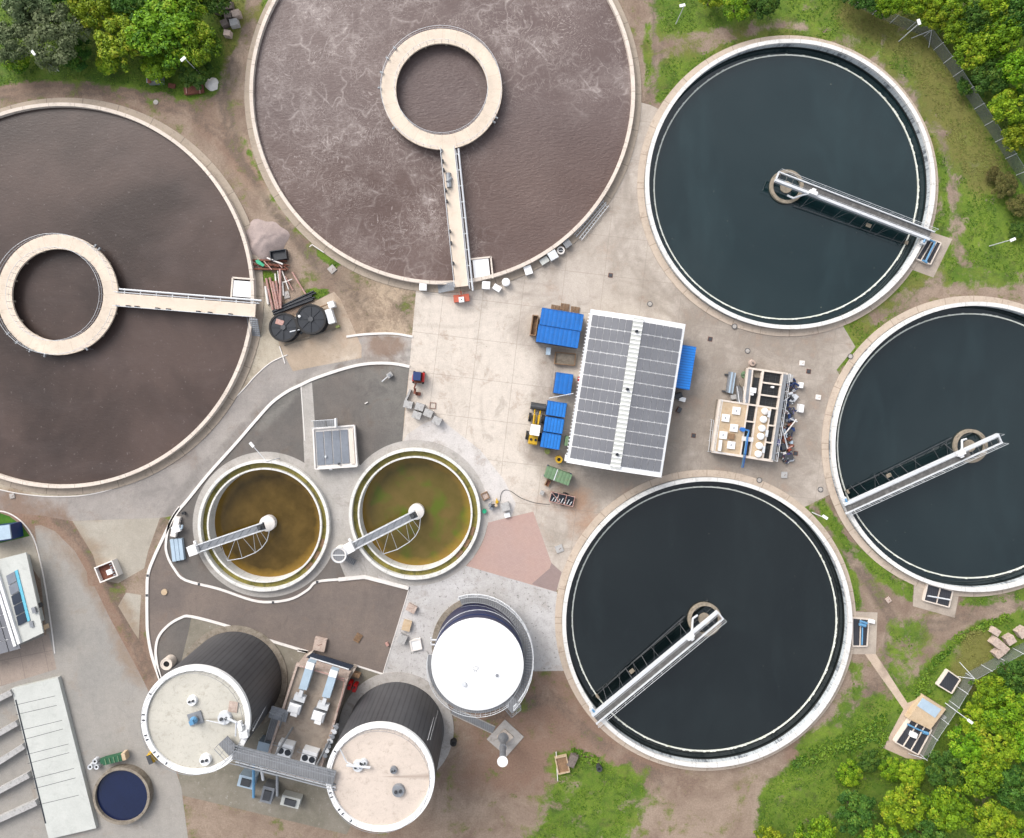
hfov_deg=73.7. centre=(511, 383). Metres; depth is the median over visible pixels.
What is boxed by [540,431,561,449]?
container
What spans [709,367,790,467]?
treatment unit
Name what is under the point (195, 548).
thickener bridge
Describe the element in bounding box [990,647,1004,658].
stone block
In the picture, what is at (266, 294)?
stacked pipe
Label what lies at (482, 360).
concrete yard
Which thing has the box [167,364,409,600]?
dark gravel field
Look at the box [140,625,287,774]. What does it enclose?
digester tank
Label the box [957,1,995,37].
broadleaf tree
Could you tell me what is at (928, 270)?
concrete pad
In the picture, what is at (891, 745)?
concrete pad
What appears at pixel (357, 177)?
water
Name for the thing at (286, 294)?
cover slab
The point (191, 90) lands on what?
brown platform
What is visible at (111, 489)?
kerb
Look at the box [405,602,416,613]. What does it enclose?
stone crate
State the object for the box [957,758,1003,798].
broadleaf tree
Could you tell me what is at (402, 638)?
grey crate
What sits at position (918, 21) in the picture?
lamp post
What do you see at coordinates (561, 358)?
timber pen
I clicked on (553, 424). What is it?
container
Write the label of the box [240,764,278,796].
process pipe
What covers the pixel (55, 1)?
broadleaf tree
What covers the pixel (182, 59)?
lamp post
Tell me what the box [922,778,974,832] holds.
broadleaf tree
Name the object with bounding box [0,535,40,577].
concrete slabs
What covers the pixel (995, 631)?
stone block
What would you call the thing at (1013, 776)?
broadleaf tree
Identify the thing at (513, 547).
block paving
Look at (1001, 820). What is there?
broadleaf tree
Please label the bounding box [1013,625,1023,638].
stone block
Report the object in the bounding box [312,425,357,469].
pump house
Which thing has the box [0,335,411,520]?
tarmac road
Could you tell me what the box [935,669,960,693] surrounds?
valve chamber
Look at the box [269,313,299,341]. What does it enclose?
plastic tank
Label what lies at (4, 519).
lawn
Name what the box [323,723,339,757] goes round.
pipe manifold
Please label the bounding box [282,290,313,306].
black pipe
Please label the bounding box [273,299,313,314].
black pipe
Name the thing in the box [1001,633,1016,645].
stone block
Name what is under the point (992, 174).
round bush
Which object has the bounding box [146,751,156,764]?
yellow machine
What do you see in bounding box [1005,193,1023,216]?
round bush
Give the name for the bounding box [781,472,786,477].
cover slab
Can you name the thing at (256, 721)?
inclined ladder
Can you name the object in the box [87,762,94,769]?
barrel
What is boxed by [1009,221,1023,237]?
round bush
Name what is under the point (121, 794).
water
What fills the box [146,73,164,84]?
weather cabinet
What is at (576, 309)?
pallet
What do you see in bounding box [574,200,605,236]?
ladder frame
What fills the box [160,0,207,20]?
broadleaf tree
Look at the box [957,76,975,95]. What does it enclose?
round bush
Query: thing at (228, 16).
boulder block
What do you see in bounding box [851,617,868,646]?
valve chamber
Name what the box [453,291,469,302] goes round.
orange lift unit
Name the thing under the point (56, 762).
sludge storage shed
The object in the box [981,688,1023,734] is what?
broadleaf tree
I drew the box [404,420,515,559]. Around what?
light paving
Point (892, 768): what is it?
round bush
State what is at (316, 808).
tank surround pavement
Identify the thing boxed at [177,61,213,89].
round bush
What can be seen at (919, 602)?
concrete pad
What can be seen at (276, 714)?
stair tower
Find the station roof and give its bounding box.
[904,693,945,728]
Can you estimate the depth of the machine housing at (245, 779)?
93.80 m
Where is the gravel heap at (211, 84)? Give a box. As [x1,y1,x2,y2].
[205,78,217,90]
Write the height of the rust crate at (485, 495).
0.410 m
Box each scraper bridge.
[589,610,726,727]
[774,169,938,244]
[841,433,1008,514]
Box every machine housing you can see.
[237,768,258,789]
[260,778,275,803]
[280,790,302,808]
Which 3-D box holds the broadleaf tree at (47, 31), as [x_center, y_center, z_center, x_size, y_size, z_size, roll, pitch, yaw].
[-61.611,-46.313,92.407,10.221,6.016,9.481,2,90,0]
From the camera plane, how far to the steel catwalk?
83.35 m
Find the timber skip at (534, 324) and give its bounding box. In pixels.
[530,315,538,336]
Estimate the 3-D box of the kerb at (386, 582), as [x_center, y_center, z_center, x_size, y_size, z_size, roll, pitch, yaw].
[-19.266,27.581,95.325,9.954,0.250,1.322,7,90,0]
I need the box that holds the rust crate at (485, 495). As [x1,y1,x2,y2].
[481,491,489,500]
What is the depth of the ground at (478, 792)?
95.40 m
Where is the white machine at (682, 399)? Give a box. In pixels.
[678,397,685,401]
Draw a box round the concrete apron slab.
[0,289,283,495]
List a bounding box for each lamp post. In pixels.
[180,56,199,73]
[249,442,278,461]
[676,3,684,23]
[898,19,920,41]
[945,703,972,723]
[989,237,1015,246]
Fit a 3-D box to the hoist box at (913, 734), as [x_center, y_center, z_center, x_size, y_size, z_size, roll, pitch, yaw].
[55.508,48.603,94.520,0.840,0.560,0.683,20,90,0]
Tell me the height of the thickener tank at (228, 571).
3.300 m
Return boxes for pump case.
[730,394,736,399]
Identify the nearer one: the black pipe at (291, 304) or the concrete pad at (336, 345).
the black pipe at (291, 304)
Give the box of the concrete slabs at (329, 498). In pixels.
[193,452,337,596]
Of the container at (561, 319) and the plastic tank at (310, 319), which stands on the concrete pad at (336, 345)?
the plastic tank at (310, 319)
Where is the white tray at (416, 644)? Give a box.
[409,638,422,650]
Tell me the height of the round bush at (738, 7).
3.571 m
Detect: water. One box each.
[0,108,249,483]
[97,770,146,819]
[215,470,319,576]
[254,0,630,280]
[362,458,470,564]
[566,481,843,757]
[649,48,924,324]
[835,306,1023,584]
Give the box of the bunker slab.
[0,634,56,685]
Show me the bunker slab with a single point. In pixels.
(34, 657)
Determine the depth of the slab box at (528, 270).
94.74 m
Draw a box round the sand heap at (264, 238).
[245,219,289,259]
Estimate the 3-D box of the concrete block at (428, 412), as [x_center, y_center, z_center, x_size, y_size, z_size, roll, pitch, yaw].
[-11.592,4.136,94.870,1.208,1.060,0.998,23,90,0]
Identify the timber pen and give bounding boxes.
[554,352,575,365]
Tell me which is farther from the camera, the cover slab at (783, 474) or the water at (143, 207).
the cover slab at (783, 474)
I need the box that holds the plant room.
[263,650,356,781]
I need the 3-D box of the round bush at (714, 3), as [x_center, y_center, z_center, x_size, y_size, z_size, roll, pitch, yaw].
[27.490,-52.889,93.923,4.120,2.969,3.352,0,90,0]
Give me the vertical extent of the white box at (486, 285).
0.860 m
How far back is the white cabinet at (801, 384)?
94.64 m
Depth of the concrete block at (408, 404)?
94.34 m
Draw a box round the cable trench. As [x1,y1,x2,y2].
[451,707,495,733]
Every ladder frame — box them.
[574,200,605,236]
[579,204,608,240]
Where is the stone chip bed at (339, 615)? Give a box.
[149,539,407,672]
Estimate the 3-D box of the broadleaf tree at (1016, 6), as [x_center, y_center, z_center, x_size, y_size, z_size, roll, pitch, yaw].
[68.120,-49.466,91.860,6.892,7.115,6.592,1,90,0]
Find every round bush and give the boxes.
[0,50,29,73]
[58,36,91,71]
[94,55,121,75]
[139,48,175,85]
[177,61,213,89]
[698,0,724,8]
[722,0,753,21]
[747,0,779,19]
[834,758,862,786]
[856,749,880,772]
[877,757,904,781]
[896,759,925,787]
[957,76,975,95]
[985,166,1000,182]
[990,171,1018,198]
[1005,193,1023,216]
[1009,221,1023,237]
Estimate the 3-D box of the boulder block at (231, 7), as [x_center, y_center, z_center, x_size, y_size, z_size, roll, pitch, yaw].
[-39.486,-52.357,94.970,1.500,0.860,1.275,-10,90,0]
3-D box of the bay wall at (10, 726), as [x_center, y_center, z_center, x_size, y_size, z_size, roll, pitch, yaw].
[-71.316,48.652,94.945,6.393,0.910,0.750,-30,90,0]
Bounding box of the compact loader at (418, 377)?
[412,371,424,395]
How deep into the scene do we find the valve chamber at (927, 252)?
95.05 m
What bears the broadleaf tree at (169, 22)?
on the ground at (478, 792)
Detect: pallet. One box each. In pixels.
[353,632,362,642]
[560,303,569,310]
[570,306,579,313]
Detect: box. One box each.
[327,301,336,308]
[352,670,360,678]
[482,281,489,289]
[492,283,501,292]
[523,265,532,275]
[539,256,548,265]
[547,249,558,261]
[909,730,917,738]
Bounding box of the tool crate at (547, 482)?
[544,479,550,486]
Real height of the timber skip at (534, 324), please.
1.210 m
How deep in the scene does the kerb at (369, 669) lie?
95.28 m
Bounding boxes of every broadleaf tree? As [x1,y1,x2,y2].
[0,21,31,64]
[1,0,53,29]
[15,2,90,74]
[48,0,79,7]
[67,0,116,28]
[93,11,148,72]
[110,0,158,22]
[124,0,195,68]
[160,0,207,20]
[171,18,221,67]
[195,0,231,15]
[753,825,785,837]
[793,815,836,837]
[834,789,877,835]
[841,0,876,12]
[857,823,901,837]
[873,0,902,19]
[878,783,927,832]
[900,0,932,15]
[901,818,948,837]
[916,0,950,29]
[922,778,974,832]
[924,749,967,791]
[930,0,973,20]
[937,15,973,44]
[945,725,984,764]
[952,33,992,70]
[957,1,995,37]
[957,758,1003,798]
[958,701,988,735]
[965,798,1016,837]
[968,673,1009,710]
[971,58,1008,97]
[976,724,1020,770]
[977,15,1022,58]
[978,0,1011,23]
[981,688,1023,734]
[986,87,1023,126]
[990,763,1023,811]
[995,47,1023,91]
[996,659,1023,695]
[997,0,1023,35]
[1000,123,1023,153]
[1002,731,1023,763]
[1004,815,1023,837]
[1015,94,1023,112]
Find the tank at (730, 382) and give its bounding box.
[722,372,735,393]
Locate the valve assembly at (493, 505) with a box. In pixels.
[488,498,498,509]
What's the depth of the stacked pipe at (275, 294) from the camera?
94.85 m
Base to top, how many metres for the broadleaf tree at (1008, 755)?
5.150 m
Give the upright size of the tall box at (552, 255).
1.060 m
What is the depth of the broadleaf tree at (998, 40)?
90.46 m
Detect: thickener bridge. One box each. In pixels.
[186,522,269,560]
[343,510,420,554]
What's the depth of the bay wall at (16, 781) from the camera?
94.47 m
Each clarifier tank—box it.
[555,470,855,770]
[637,35,937,335]
[821,296,1023,596]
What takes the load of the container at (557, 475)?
on the concrete yard at (482, 360)
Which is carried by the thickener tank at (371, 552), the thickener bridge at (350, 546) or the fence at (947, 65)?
the thickener bridge at (350, 546)
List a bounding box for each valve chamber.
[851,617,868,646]
[892,718,931,754]
[914,238,941,264]
[922,583,953,607]
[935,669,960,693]
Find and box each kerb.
[0,355,286,496]
[0,511,55,653]
[145,362,411,679]
[154,615,307,678]
[165,506,337,602]
[284,328,334,345]
[301,387,304,440]
[338,575,408,589]
[346,332,412,337]
[357,665,382,673]
[383,589,408,672]
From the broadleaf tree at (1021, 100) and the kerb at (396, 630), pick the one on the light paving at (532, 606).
the kerb at (396, 630)
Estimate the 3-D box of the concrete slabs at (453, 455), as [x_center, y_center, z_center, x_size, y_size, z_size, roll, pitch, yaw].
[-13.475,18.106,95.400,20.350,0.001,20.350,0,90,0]
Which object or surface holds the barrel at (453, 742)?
on the ground at (478, 792)
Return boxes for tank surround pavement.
[178,618,378,833]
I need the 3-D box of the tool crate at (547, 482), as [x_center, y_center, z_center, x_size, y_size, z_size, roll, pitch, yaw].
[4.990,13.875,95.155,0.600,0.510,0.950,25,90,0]
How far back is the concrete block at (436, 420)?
94.34 m
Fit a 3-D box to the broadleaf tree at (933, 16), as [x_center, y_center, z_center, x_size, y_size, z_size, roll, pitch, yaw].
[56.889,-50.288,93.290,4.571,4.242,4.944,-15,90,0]
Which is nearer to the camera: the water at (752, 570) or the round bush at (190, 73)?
the round bush at (190, 73)
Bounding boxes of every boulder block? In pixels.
[220,18,230,28]
[222,1,234,10]
[223,29,232,38]
[224,11,232,20]
[229,18,240,28]
[231,9,242,19]
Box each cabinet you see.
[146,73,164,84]
[257,735,271,752]
[325,308,336,323]
[419,283,426,290]
[546,347,550,354]
[564,436,568,445]
[797,382,803,387]
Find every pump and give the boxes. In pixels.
[382,372,393,381]
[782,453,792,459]
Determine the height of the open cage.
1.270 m
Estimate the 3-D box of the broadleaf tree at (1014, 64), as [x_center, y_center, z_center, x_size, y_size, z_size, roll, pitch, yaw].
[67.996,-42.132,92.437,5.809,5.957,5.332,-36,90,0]
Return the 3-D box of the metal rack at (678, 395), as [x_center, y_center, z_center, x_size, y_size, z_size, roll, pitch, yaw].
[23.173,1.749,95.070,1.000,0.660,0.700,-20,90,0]
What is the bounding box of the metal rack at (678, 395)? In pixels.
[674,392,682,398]
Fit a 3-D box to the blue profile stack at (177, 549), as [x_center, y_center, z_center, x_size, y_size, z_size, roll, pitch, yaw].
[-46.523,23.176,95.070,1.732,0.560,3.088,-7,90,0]
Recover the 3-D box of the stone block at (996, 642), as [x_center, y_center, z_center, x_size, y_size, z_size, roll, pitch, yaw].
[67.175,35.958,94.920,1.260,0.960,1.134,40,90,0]
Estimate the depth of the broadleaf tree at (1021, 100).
91.79 m
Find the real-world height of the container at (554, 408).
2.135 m
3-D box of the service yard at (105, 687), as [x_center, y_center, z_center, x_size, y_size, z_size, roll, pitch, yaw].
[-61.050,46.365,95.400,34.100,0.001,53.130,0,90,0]
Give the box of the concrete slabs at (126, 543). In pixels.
[73,518,159,582]
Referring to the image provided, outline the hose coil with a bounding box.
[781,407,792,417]
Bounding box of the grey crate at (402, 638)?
[396,632,407,644]
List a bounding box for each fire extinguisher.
[347,679,353,689]
[352,681,358,691]
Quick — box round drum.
[502,278,509,286]
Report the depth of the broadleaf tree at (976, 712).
92.23 m
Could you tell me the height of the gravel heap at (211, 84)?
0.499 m
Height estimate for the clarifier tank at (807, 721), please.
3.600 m
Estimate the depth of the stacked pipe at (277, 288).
95.05 m
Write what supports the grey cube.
on the light paving at (443, 433)
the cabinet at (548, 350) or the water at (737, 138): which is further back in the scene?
the water at (737, 138)
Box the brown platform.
[183,84,204,95]
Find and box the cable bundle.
[446,172,452,187]
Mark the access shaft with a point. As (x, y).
(339, 554)
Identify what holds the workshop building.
on the service yard at (105, 687)
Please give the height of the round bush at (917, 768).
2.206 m
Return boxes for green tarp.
[255,260,263,266]
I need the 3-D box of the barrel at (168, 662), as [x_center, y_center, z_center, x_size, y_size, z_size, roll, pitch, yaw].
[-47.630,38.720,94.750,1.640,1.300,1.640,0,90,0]
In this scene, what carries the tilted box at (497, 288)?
on the concrete yard at (482, 360)
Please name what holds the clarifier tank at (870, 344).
on the ground at (478, 792)
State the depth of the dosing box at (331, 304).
94.24 m
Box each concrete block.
[403,400,413,408]
[411,410,422,419]
[414,402,424,411]
[423,408,433,417]
[431,415,441,424]
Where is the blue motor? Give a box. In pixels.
[780,443,786,449]
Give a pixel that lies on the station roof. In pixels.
(925, 711)
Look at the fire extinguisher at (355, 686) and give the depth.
94.20 m
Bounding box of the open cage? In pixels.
[94,558,122,582]
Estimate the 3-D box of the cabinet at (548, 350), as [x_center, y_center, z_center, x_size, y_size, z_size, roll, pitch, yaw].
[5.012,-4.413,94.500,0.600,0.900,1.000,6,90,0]
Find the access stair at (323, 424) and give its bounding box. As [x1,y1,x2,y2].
[313,418,337,427]
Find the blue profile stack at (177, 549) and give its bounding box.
[170,538,185,561]
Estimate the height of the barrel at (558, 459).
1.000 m
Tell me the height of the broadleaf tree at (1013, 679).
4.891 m
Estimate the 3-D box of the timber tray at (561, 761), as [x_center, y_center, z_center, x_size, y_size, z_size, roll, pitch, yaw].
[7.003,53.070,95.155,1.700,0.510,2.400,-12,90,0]
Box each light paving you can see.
[378,566,563,683]
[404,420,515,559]
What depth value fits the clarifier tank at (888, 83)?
95.30 m
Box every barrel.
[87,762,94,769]
[92,756,99,763]
[94,762,101,769]
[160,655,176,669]
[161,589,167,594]
[450,738,456,746]
[555,455,562,462]
[596,763,601,771]
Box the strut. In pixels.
[780,421,787,448]
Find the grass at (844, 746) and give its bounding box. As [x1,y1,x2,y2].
[0,0,1023,837]
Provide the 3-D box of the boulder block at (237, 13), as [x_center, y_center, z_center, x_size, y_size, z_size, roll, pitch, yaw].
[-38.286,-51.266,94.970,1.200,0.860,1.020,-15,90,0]
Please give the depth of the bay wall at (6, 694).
94.50 m
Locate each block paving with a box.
[467,512,551,590]
[532,563,561,591]
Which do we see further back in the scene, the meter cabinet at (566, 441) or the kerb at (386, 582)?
the kerb at (386, 582)
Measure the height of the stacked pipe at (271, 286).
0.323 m
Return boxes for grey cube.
[500,501,509,511]
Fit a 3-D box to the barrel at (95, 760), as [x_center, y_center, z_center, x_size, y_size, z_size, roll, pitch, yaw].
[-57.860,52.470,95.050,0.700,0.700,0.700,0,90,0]
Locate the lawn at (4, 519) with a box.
[0,513,29,542]
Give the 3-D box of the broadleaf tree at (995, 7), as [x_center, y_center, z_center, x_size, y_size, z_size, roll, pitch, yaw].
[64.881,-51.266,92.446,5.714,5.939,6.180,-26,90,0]
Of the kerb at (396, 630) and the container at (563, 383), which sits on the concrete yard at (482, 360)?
the container at (563, 383)
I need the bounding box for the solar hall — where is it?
[565,309,685,476]
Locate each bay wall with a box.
[0,689,12,700]
[0,719,19,735]
[0,742,26,763]
[0,770,32,792]
[0,798,39,821]
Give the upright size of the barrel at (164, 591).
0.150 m
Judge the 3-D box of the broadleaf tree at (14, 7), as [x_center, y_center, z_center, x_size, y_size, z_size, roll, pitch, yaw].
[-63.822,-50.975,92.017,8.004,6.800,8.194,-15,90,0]
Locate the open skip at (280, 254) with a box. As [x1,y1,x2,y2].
[269,249,288,261]
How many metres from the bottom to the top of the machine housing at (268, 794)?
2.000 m
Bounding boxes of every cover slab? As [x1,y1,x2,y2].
[284,291,289,298]
[313,636,327,651]
[328,264,336,273]
[555,544,563,552]
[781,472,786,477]
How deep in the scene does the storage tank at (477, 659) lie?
88.33 m
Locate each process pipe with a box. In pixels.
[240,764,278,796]
[252,764,254,797]
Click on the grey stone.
(572, 759)
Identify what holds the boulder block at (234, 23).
on the ground at (478, 792)
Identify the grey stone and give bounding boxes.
[567,752,578,767]
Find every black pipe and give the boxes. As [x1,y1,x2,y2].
[272,295,312,312]
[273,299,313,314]
[279,296,314,310]
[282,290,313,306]
[285,292,315,305]
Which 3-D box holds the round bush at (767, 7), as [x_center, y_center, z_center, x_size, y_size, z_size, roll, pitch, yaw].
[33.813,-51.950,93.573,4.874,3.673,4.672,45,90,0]
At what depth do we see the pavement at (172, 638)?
95.40 m
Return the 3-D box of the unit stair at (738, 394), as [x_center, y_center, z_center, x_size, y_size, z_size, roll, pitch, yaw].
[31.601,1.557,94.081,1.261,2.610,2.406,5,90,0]
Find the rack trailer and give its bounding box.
[549,491,574,506]
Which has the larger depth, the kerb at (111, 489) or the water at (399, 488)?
the water at (399, 488)
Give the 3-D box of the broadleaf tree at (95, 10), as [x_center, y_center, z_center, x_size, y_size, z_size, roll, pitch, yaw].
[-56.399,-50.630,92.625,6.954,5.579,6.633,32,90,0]
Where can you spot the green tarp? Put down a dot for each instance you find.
(259, 262)
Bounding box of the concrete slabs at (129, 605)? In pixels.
[118,593,140,638]
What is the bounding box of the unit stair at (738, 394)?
[736,385,745,402]
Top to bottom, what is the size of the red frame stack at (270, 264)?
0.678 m
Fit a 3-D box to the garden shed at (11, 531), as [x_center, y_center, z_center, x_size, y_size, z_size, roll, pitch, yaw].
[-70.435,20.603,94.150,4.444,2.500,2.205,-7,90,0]
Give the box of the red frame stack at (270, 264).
[252,259,289,270]
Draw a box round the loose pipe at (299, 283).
[292,272,305,293]
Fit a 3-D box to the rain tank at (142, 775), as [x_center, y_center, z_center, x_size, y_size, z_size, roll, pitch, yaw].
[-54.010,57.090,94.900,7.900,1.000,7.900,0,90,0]
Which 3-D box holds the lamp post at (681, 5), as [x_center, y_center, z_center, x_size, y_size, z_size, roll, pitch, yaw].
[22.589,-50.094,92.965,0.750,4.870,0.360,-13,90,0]
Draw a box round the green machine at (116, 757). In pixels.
[100,750,129,765]
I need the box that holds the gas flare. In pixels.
[487,720,523,766]
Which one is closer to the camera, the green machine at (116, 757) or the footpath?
the green machine at (116, 757)
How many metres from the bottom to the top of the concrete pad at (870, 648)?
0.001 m
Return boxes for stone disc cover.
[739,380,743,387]
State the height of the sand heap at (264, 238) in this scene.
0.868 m
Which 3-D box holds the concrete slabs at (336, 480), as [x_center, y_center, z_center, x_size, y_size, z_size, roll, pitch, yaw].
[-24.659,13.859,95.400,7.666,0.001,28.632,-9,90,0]
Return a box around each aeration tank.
[0,98,263,494]
[244,0,640,292]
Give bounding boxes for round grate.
[557,246,564,254]
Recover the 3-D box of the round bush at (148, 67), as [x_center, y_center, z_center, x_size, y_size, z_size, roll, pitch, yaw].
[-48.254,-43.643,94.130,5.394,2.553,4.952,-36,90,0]
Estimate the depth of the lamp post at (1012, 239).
91.56 m
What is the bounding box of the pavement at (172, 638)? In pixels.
[157,617,190,676]
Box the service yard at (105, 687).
[0,525,187,837]
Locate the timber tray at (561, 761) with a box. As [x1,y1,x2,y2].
[554,754,569,774]
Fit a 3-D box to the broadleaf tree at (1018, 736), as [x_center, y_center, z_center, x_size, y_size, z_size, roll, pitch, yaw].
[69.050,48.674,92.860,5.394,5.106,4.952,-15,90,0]
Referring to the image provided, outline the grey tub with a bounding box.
[787,374,792,381]
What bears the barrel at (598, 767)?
on the ground at (478, 792)
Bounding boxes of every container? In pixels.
[535,325,579,348]
[539,308,583,330]
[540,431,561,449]
[542,416,564,433]
[544,464,571,485]
[545,400,566,417]
[552,372,572,394]
[676,345,695,389]
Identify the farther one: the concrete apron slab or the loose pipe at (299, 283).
the concrete apron slab
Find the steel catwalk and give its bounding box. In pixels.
[214,722,338,790]
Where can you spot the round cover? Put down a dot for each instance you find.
(751, 363)
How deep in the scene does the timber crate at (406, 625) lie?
94.84 m
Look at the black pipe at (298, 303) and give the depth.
95.11 m
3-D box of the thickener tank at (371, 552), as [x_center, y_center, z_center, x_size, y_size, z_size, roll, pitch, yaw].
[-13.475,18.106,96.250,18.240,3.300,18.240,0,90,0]
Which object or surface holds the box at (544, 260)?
on the concrete yard at (482, 360)
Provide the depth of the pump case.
94.74 m
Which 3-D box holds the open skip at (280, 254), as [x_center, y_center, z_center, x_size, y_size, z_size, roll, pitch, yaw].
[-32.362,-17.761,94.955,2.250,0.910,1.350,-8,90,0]
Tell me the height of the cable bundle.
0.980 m
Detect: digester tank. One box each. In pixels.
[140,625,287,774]
[326,672,453,833]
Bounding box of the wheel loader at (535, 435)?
[525,402,545,444]
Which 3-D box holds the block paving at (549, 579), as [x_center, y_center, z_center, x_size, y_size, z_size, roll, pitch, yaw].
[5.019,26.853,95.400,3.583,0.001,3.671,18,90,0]
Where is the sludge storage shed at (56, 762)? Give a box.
[12,676,98,837]
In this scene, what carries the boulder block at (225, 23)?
on the ground at (478, 792)
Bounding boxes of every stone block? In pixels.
[987,635,1003,648]
[988,625,1000,636]
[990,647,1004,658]
[999,644,1009,653]
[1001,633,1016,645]
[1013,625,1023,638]
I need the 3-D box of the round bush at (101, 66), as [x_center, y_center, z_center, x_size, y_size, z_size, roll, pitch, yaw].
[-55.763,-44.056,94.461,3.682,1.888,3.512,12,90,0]
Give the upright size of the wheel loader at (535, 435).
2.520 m
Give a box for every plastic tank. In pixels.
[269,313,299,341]
[295,304,328,334]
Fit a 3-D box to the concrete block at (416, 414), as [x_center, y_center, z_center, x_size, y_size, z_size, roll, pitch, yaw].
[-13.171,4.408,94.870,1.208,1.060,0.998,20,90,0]
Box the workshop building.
[0,552,48,653]
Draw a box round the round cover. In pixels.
[748,360,755,366]
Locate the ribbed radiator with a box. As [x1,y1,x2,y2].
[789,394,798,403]
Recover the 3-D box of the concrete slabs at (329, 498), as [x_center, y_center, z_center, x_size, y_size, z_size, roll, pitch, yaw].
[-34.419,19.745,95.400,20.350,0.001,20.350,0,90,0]
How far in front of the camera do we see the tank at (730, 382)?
94.56 m
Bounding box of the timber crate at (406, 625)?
[401,619,411,631]
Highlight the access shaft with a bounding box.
[331,544,355,564]
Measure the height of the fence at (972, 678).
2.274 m
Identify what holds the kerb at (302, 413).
on the tarmac road
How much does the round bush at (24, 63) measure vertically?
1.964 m
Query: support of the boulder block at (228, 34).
on the ground at (478, 792)
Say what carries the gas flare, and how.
on the ground at (478, 792)
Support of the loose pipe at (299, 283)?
on the black pipe at (302, 296)
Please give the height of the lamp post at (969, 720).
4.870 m
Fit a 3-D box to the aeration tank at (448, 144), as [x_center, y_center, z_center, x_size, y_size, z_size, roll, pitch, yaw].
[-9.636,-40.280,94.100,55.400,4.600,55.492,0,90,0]
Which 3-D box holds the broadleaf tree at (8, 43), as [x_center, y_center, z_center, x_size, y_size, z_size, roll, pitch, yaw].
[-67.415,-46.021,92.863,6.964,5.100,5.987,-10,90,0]
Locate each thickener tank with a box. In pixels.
[198,459,330,591]
[349,448,480,579]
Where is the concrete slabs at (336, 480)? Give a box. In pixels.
[301,382,377,579]
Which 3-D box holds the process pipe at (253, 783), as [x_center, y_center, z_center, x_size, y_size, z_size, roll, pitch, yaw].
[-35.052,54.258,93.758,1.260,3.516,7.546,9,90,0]
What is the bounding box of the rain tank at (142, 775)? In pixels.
[93,764,153,824]
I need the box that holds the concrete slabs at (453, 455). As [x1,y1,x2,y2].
[343,440,487,585]
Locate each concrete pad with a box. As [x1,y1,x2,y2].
[278,292,361,370]
[852,612,876,653]
[883,700,945,759]
[913,232,951,276]
[913,585,958,617]
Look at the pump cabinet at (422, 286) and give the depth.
94.44 m
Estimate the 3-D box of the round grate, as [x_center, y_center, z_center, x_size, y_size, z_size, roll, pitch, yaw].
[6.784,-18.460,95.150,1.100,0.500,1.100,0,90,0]
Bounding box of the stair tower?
[264,706,288,741]
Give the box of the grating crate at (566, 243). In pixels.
[562,238,571,248]
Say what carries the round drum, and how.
on the concrete yard at (482, 360)
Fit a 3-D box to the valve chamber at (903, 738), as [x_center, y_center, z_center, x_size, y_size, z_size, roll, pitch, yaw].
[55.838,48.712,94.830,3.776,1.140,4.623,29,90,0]
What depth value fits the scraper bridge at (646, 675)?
93.72 m
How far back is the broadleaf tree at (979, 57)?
91.57 m
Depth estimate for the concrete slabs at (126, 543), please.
95.40 m
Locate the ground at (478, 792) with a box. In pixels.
[0,0,1023,837]
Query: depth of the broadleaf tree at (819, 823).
91.98 m
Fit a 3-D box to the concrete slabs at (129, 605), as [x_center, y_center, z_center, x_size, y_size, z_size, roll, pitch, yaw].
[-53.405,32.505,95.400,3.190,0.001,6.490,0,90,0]
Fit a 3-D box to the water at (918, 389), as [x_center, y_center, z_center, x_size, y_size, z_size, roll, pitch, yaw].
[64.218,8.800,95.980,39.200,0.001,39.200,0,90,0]
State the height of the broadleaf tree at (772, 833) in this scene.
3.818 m
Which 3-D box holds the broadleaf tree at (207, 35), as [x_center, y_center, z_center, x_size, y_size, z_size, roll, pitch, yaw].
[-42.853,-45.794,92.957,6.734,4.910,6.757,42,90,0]
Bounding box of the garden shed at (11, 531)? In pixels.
[0,522,23,540]
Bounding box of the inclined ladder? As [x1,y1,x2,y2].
[250,707,265,730]
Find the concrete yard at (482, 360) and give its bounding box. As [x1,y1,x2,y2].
[403,103,854,589]
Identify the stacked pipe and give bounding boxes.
[264,286,268,304]
[265,278,273,309]
[269,277,276,308]
[272,281,279,308]
[275,281,280,308]
[279,269,281,307]
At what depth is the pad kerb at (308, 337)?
95.15 m
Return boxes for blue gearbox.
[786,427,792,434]
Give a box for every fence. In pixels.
[848,0,1023,183]
[908,642,1023,760]
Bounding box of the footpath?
[865,654,906,708]
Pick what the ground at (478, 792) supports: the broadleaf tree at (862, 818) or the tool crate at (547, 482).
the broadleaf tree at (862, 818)
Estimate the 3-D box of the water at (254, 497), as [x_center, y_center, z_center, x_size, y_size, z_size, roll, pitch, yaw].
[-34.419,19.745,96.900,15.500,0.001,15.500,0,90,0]
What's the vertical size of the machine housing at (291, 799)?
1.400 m
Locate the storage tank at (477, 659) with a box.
[426,594,533,717]
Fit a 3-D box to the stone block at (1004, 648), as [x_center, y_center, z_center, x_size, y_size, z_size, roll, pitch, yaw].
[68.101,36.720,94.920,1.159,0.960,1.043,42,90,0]
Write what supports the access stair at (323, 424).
attached to the pump house

